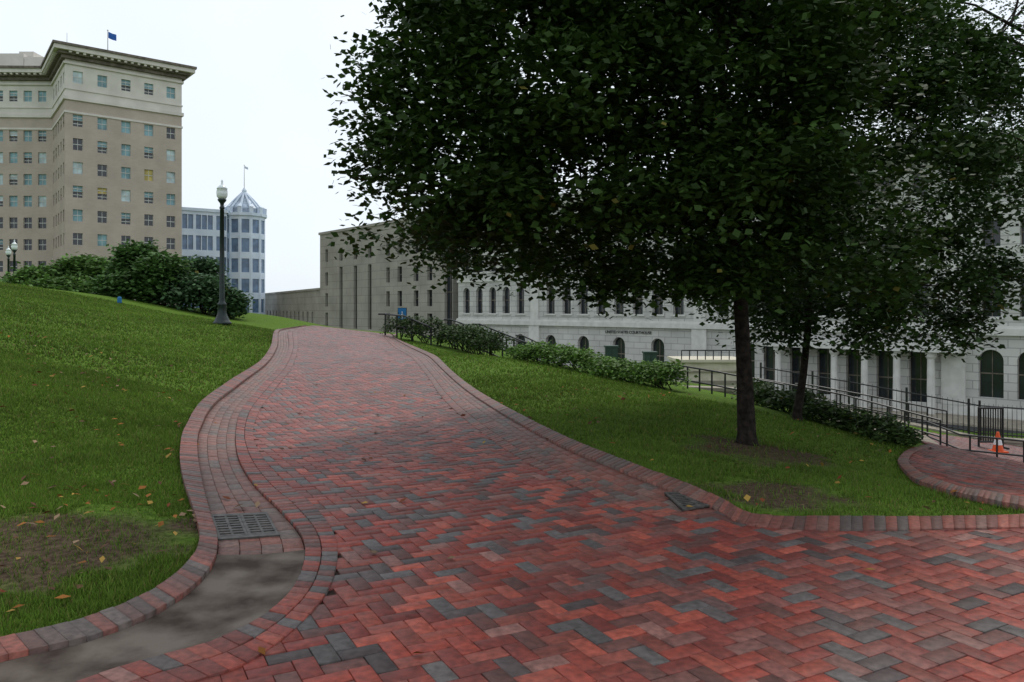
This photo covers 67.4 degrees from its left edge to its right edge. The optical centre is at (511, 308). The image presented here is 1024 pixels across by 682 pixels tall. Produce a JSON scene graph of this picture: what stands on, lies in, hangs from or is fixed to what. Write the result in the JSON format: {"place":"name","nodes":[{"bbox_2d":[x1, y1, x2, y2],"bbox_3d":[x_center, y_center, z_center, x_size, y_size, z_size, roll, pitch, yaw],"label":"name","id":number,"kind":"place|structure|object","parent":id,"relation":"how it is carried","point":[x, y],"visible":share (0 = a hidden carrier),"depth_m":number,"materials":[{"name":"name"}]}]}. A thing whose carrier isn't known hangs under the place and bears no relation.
{"place":"outdoors","nodes":[
{"label":"outdoors","id":0,"kind":"place"},
{"bbox_2d":[0,325,1023,681],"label":"brick path","id":1,"kind":"structure","parent":0,"point":[572,561],"depth_m":4.81,"materials":[{"name":"red brick"}]},
{"bbox_2d":[211,512,279,540],"bbox_3d":[-1.921,1.571,5.500,0.407,0.084,0.638,0,0,-25],"label":"storm drain grate","id":2,"kind":"object","parent":1,"relation":"on","point":[234,526],"visible":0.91,"depth_m":5.47,"materials":[{"name":"metal"}]},
{"bbox_2d":[179,335,321,586],"bbox_3d":[-4.723,1.144,16.169,1.937,0.926,27.314,0,0,-13],"label":"kerb sand bed","id":3,"kind":"object","parent":1,"relation":"on","point":[249,480],"visible":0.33,"depth_m":5.92,"materials":[{"name":"grey sand"}]},
{"bbox_2d":[0,550,304,681],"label":"concrete gutter","id":4,"kind":"object","parent":3,"relation":"on","point":[228,594],"visible":1,"depth_m":3.84,"materials":[{"name":"grey concrete"}]},
{"bbox_2d":[987,432,1008,452],"bbox_3d":[13.033,3.581,20.600,0.360,0.545,0.360,0,0,0],"label":"traffic cone","id":5,"kind":"object","parent":1,"relation":"on","point":[1000,448],"visible":0.78,"depth_m":20.52,"materials":[{"name":"orange plastic"}]},
{"bbox_2d":[0,282,1023,636],"bbox_3d":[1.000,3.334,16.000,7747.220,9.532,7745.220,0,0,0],"label":"lawn ground","id":6,"kind":"structure","parent":0,"point":[278,322],"depth_m":8.44,"materials":[{"name":"green plant"}]},
{"bbox_2d":[6,246,10,275],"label":"street lamp","id":7,"kind":"object","parent":6,"relation":"on","point":[8,252],"visible":0.54,"depth_m":49.95,"materials":[{"name":"paint"}]},
{"bbox_2d":[11,240,17,271],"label":"street lamp","id":8,"kind":"object","parent":6,"relation":"on","point":[14,246],"visible":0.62,"depth_m":43.94,"materials":[{"name":"paint"}]},
{"bbox_2d":[0,251,110,293],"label":"magnolia shrub","id":9,"kind":"object","parent":6,"relation":"on","point":[73,274],"visible":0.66,"depth_m":29.75,"materials":[{"name":"green plant"}]},
{"bbox_2d":[0,30,196,304],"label":"brick office tower","id":10,"kind":"structure","parent":6,"relation":"on","point":[91,150],"depth_m":116.82,"materials":[{"name":"beige brick"}]},
{"bbox_2d":[117,297,122,303],"bbox_3d":[-12.633,-0.264,24.720,0.180,0.230,0.175,0,0,0],"label":"sprinkler valve marker","id":11,"kind":"object","parent":6,"relation":"on","point":[119,299],"visible":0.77,"depth_m":24.67,"materials":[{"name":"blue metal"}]},
{"bbox_2d":[84,239,194,305],"bbox_3d":[-13.561,-1.155,28.496,4.180,2.927,3.572,0,0,0],"label":"magnolia shrub","id":12,"kind":"object","parent":6,"relation":"on","point":[134,270],"visible":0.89,"depth_m":27.55,"materials":[{"name":"green plant"}]},
{"bbox_2d":[150,254,254,318],"bbox_3d":[-11.805,-0.830,28.595,3.357,2.556,4.599,0,0,-40],"label":"magnolia shrub","id":13,"kind":"object","parent":6,"relation":"on","point":[200,287],"visible":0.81,"depth_m":27.60,"materials":[{"name":"green plant"}]},
{"bbox_2d":[212,180,231,324],"bbox_3d":[-8.684,-1.695,23.000,0.540,4.353,0.540,0,0,0],"label":"street lamp","id":14,"kind":"object","parent":6,"relation":"on","point":[222,318],"visible":0.98,"depth_m":22.93,"materials":[{"name":"metal"}]},
{"bbox_2d":[182,165,266,313],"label":"white office building","id":15,"kind":"structure","parent":6,"relation":"on","point":[245,214],"depth_m":159.07,"materials":[{"name":"blue glass"}]},
{"bbox_2d":[265,216,457,335],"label":"limestone office building","id":16,"kind":"structure","parent":6,"relation":"on","point":[361,291],"depth_m":117.58,"materials":[{"name":"grey stone"}]},
{"bbox_2d":[398,308,406,336],"bbox_3d":[-4.143,0.574,28.983,0.340,1.200,0.095,0,0,0],"label":"information sign","id":17,"kind":"object","parent":6,"relation":"on","point":[401,311],"visible":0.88,"depth_m":28.96,"materials":[{"name":"blue metal"}]},
{"bbox_2d":[378,313,431,344],"bbox_3d":[-3.791,1.106,26.709,2.580,1.862,0.317,0,0,40],"label":"handrail","id":18,"kind":"object","parent":6,"relation":"on","point":[412,320],"visible":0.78,"depth_m":26.38,"materials":[{"name":"black metal"}]},
{"bbox_2d":[243,398,572,679],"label":"fallen leaves","id":19,"kind":"object","parent":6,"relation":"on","point":[331,592],"visible":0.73,"depth_m":4.31,"materials":[{"name":"brown plant"}]},
{"bbox_2d":[380,313,514,355],"bbox_3d":[-1.974,0.858,25.160,2.208,1.430,6.644,0,0,-40],"label":"boxwood hedge","id":20,"kind":"object","parent":6,"relation":"on","point":[468,337],"visible":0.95,"depth_m":24.78,"materials":[{"name":"green plant"}]},
{"bbox_2d":[444,319,522,353],"bbox_3d":[-1.041,1.519,27.027,3.518,2.275,0.199,0,0,36],"label":"handrail","id":21,"kind":"object","parent":6,"relation":"on","point":[463,324],"visible":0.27,"depth_m":27.54,"materials":[{"name":"black metal"}]},
{"bbox_2d":[0,332,990,654],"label":"fallen leaves","id":22,"kind":"object","parent":6,"relation":"on","point":[260,650],"visible":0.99,"depth_m":6.08,"materials":[{"name":"brown plant"}]},
{"bbox_2d":[472,323,561,363],"bbox_3d":[0.145,1.689,24.056,3.467,2.399,0.197,0,0,36],"label":"handrail","id":23,"kind":"object","parent":6,"relation":"on","point":[491,329],"visible":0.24,"depth_m":24.44,"materials":[{"name":"black metal"}]},
{"bbox_2d":[515,335,572,364],"bbox_3d":[1.654,2.199,26.055,3.637,2.542,0.191,0,0,34],"label":"handrail","id":24,"kind":"object","parent":6,"relation":"on","point":[532,340],"visible":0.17,"depth_m":26.79,"materials":[{"name":"black metal"}]},
{"bbox_2d":[504,340,697,389],"bbox_3d":[1.856,1.234,17.652,1.612,0.883,6.774,0,0,-28],"label":"boxwood hedge","id":25,"kind":"object","parent":6,"relation":"on","point":[660,373],"visible":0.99,"depth_m":16.75,"materials":[{"name":"green plant"}]},
{"bbox_2d":[604,345,618,360],"bbox_3d":[4.653,2.729,36.000,0.700,1.970,0.600,0,0,0],"label":"utility cabinet","id":26,"kind":"object","parent":6,"relation":"on","point":[611,351],"visible":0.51,"depth_m":35.73,"materials":[{"name":"green metal"}]},
{"bbox_2d":[642,351,657,364],"bbox_3d":[6.280,2.951,35.000,0.700,1.970,0.600,0,0,0],"label":"utility cabinet","id":27,"kind":"object","parent":6,"relation":"on","point":[649,356],"visible":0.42,"depth_m":34.73,"materials":[{"name":"green metal"}]},
{"bbox_2d":[322,0,992,445],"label":"maple tree","id":28,"kind":"object","parent":6,"relation":"on","point":[730,174],"visible":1,"depth_m":8.00,"materials":[{"name":"green plant"}]},
{"bbox_2d":[667,350,736,386],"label":"retaining wall","id":29,"kind":"structure","parent":6,"relation":"on","point":[726,364],"depth_m":29.00,"materials":[{"name":"concrete"}]},
{"bbox_2d":[683,385,736,394],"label":"stone retaining wall","id":30,"kind":"structure","parent":6,"relation":"on","point":[718,389],"depth_m":23.48,"materials":[{"name":"grey stone"}]},
{"bbox_2d":[397,338,1023,516],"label":"grass","id":31,"kind":"structure","parent":6,"relation":"on","point":[907,487],"depth_m":9.87,"materials":[{"name":"green plant"}]},
{"bbox_2d":[671,364,784,403],"bbox_3d":[5.765,2.517,20.999,3.341,1.846,0.206,0,0,40],"label":"handrail","id":32,"kind":"object","parent":6,"relation":"on","point":[712,384],"visible":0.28,"depth_m":21.11,"materials":[{"name":"black metal"}]},
{"bbox_2d":[456,128,1023,419],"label":"stone courthouse","id":33,"kind":"structure","parent":6,"relation":"on","point":[995,376],"depth_m":65.16,"materials":[{"name":"white stone"}]},
{"bbox_2d":[729,378,928,448],"bbox_3d":[5.377,1.838,13.908,1.383,0.859,4.378,0,0,-23],"label":"boxwood hedge","id":34,"kind":"object","parent":6,"relation":"on","point":[766,396],"visible":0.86,"depth_m":13.09,"materials":[{"name":"green plant"}]},
{"bbox_2d":[665,0,1023,421],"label":"maple tree","id":35,"kind":"object","parent":6,"relation":"on","point":[984,63],"visible":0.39,"depth_m":12.30,"materials":[{"name":"green plant"}]},
{"bbox_2d":[757,378,940,444],"bbox_3d":[8.453,2.985,19.732,4.704,2.179,0.651,0,0,40],"label":"handrail","id":36,"kind":"object","parent":6,"relation":"on","point":[904,411],"visible":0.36,"depth_m":19.03,"materials":[{"name":"black metal"}]},
{"bbox_2d":[795,383,947,428],"bbox_3d":[10.219,3.249,22.052,3.994,2.023,0.167,0,0,30],"label":"handrail","id":37,"kind":"object","parent":6,"relation":"on","point":[908,417],"visible":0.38,"depth_m":21.77,"materials":[{"name":"black metal"}]},
{"bbox_2d":[813,414,937,443],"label":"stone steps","id":38,"kind":"structure","parent":6,"relation":"on","point":[927,439],"depth_m":18.35,"materials":[{"name":"grey stone"}]},
{"bbox_2d":[859,412,977,438],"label":"stone retaining wall","id":39,"kind":"structure","parent":6,"relation":"on","point":[929,427],"depth_m":23.81,"materials":[{"name":"grey stone"}]},
{"bbox_2d":[760,362,978,434],"bbox_3d":[11.527,2.930,25.270,6.618,2.051,0.092,0,0,32],"label":"iron fence","id":40,"kind":"object","parent":39,"relation":"on","point":[906,392],"visible":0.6,"depth_m":24.66,"materials":[{"name":"black metal"}]},
{"bbox_2d":[848,0,1023,210],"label":"locust tree","id":41,"kind":"object","parent":6,"relation":"on","point":[1010,23],"visible":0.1,"depth_m":16.13,"materials":[{"name":"green plant"}]},
{"bbox_2d":[917,421,1023,462],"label":"handrail","id":42,"kind":"object","parent":6,"relation":"on","point":[970,436],"visible":0.64,"depth_m":17.99,"materials":[{"name":"black metal"}]},
{"bbox_2d":[982,436,1023,446],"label":"stone retaining wall","id":43,"kind":"structure","parent":6,"relation":"on","point":[1016,443],"depth_m":23.05,"materials":[{"name":"grey stone"}]},
{"bbox_2d":[978,400,1023,437],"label":"iron fence","id":44,"kind":"object","parent":43,"relation":"on","point":[1007,407],"visible":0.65,"depth_m":23.49,"materials":[{"name":"black metal"}]},
{"bbox_2d":[0,0,1023,292],"label":"sky","id":45,"kind":"structure","parent":0,"point":[255,98],"materials":[{"name":"white"}]},
{"bbox_2d":[838,404,1023,431],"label":"sidewalk","id":46,"kind":"structure","parent":0,"point":[957,419],"depth_m":54.58,"materials":[{"name":"grey concrete"}]},
{"bbox_2d":[898,419,1023,433],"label":"street","id":47,"kind":"structure","parent":0,"point":[971,428],"depth_m":51.39,"materials":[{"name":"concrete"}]},
{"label":"kerb sand bed","id":48,"kind":"object","parent":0,"visible":0},
{"bbox_2d":[664,492,709,511],"bbox_3d":[1.463,1.579,6.220,0.349,0.055,0.562,0,0,0],"label":"storm drain grate","id":49,"kind":"object","parent":48,"relation":"on","point":[680,501],"visible":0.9,"depth_m":6.18,"materials":[{"name":"metal"}]},
{"bbox_3d":[13.145,3.457,14.820,17.850,3.773,17.400,0,0,0],"label":"lower path sand bed","id":50,"kind":"object","parent":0,"visible":0},
{"bbox_2d":[975,407,1009,449],"bbox_3d":[13.214,3.301,21.200,0.720,1.160,0.500,0,0,0],"label":"crowd barricade","id":51,"kind":"object","parent":50,"relation":"on","point":[980,423],"visible":0.78,"depth_m":21.19,"materials":[{"name":"black metal"}]}
]}

